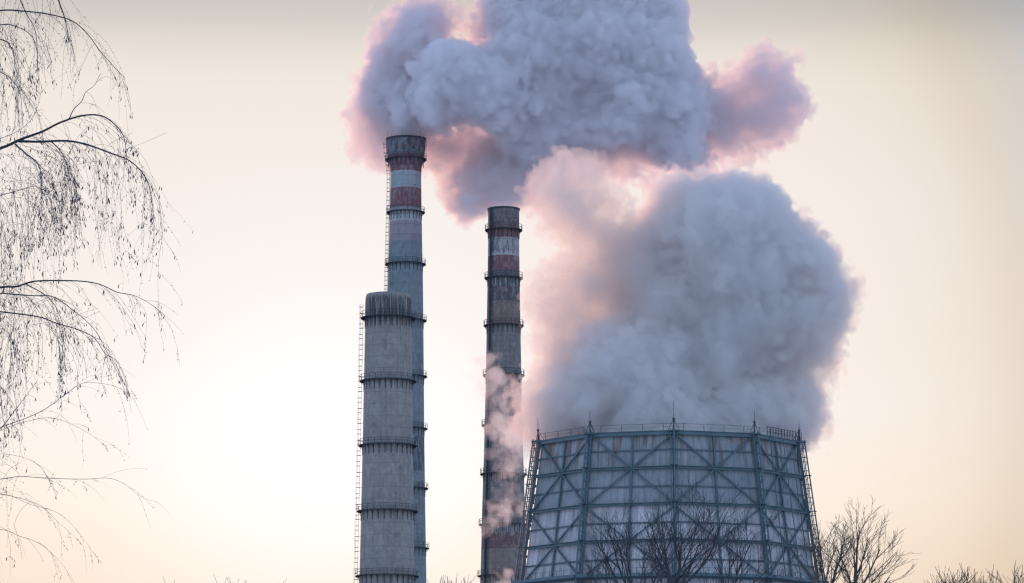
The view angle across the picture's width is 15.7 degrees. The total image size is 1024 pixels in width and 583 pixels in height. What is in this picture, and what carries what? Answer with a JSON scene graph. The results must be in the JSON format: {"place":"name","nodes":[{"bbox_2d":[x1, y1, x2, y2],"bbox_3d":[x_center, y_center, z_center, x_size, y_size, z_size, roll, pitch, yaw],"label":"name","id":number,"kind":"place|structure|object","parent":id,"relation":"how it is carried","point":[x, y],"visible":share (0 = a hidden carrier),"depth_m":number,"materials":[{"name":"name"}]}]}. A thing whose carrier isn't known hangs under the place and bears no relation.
{"place":"outdoors","nodes":[
{"label":"outdoors","id":0,"kind":"place"},
{"bbox_2d":[0,0,1023,582],"label":"sky","id":1,"kind":"structure","parent":0,"point":[807,216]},
{"label":"ground","id":2,"kind":"structure","parent":0,"visible":0},
{"bbox_2d":[0,0,192,579],"bbox_3d":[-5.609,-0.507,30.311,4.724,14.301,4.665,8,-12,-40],"label":"birch tree","id":3,"kind":"object","parent":2,"relation":"on","point":[41,141],"visible":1,"depth_m":30.47,"materials":[{"name":"brown plant"}]},
{"bbox_2d":[353,291,418,582],"bbox_3d":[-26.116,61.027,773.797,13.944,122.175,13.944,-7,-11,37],"label":"chimney","id":4,"kind":"object","parent":2,"relation":"on","point":[387,511],"visible":1,"depth_m":774.24,"materials":[{"name":"concrete"}]},
{"bbox_2d":[383,135,428,582],"bbox_3d":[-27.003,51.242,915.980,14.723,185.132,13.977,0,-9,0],"label":"chimney","id":5,"kind":"object","parent":2,"relation":"on","point":[404,156],"visible":0.58,"depth_m":921.77,"materials":[{"name":"concrete"}]},
{"bbox_2d":[477,206,526,582],"bbox_3d":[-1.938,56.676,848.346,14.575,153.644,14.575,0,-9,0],"label":"chimney","id":6,"kind":"object","parent":2,"relation":"on","point":[503,474],"visible":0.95,"depth_m":849.61,"materials":[{"name":"concrete"}]},
{"bbox_2d":[577,499,699,582],"bbox_3d":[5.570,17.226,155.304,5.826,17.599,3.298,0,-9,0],"label":"bare tree","id":7,"kind":"object","parent":2,"relation":"on","point":[605,561],"visible":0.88,"depth_m":156.02,"materials":[{"name":"brown plant"}]},
{"bbox_2d":[510,401,828,582],"bbox_3d":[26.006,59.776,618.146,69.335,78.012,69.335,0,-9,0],"label":"cooling tower","id":8,"kind":"structure","parent":2,"relation":"on","point":[577,476],"depth_m":602.81,"materials":[{"name":"metal"}]},
{"bbox_2d":[626,471,756,582],"bbox_3d":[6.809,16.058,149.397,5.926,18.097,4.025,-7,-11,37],"label":"bare tree","id":9,"kind":"object","parent":2,"relation":"on","point":[659,559],"visible":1,"depth_m":149.97,"materials":[{"name":"brown plant"}]},
{"bbox_2d":[693,503,800,582],"bbox_3d":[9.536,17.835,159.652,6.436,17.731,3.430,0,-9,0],"label":"bare tree","id":10,"kind":"object","parent":2,"relation":"on","point":[737,570],"visible":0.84,"depth_m":160.31,"materials":[{"name":"brown plant"}]},
{"bbox_2d":[782,516,886,582],"bbox_3d":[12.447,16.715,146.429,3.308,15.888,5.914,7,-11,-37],"label":"bare tree","id":11,"kind":"object","parent":2,"relation":"on","point":[829,561],"visible":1,"depth_m":146.99,"materials":[{"name":"brown plant"}]},
{"bbox_2d":[790,497,919,582],"bbox_3d":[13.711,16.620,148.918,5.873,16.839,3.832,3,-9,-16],"label":"bare tree","id":12,"kind":"object","parent":2,"relation":"on","point":[855,551],"visible":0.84,"depth_m":149.83,"materials":[{"name":"brown plant"}]},
{"bbox_2d":[889,564,982,582],"bbox_3d":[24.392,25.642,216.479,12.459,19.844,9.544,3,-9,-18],"label":"bare tree","id":13,"kind":"object","parent":2,"relation":"on","point":[961,576],"visible":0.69,"depth_m":220.52,"materials":[{"name":"brown plant"}]},
{"bbox_2d":[933,567,959,582],"bbox_3d":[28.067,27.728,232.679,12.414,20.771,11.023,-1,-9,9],"label":"bare tree","id":14,"kind":"object","parent":2,"relation":"on","point":[955,580],"visible":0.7,"depth_m":231.93,"materials":[{"name":"brown plant"}]},
{"bbox_2d":[938,566,991,582],"bbox_3d":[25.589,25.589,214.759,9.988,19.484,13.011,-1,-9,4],"label":"bare tree","id":15,"kind":"object","parent":2,"relation":"on","point":[965,576],"visible":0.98,"depth_m":214.89,"materials":[{"name":"brown plant"}]},
{"bbox_2d":[940,573,991,582],"bbox_3d":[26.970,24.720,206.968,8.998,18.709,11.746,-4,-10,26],"label":"bare tree","id":16,"kind":"object","parent":2,"relation":"on","point":[979,582],"visible":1,"depth_m":211.87,"materials":[{"name":"brown plant"}]},
{"bbox_2d":[975,561,1023,582],"bbox_3d":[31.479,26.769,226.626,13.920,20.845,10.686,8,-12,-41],"label":"bare tree","id":17,"kind":"object","parent":2,"relation":"on","point":[1014,574],"visible":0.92,"depth_m":226.27,"materials":[{"name":"brown plant"}]},
{"bbox_2d":[994,568,1023,582],"bbox_3d":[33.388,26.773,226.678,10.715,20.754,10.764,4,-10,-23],"label":"bare tree","id":18,"kind":"object","parent":2,"relation":"on","point":[1008,578],"visible":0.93,"depth_m":224.98,"materials":[{"name":"brown plant"}]}
]}

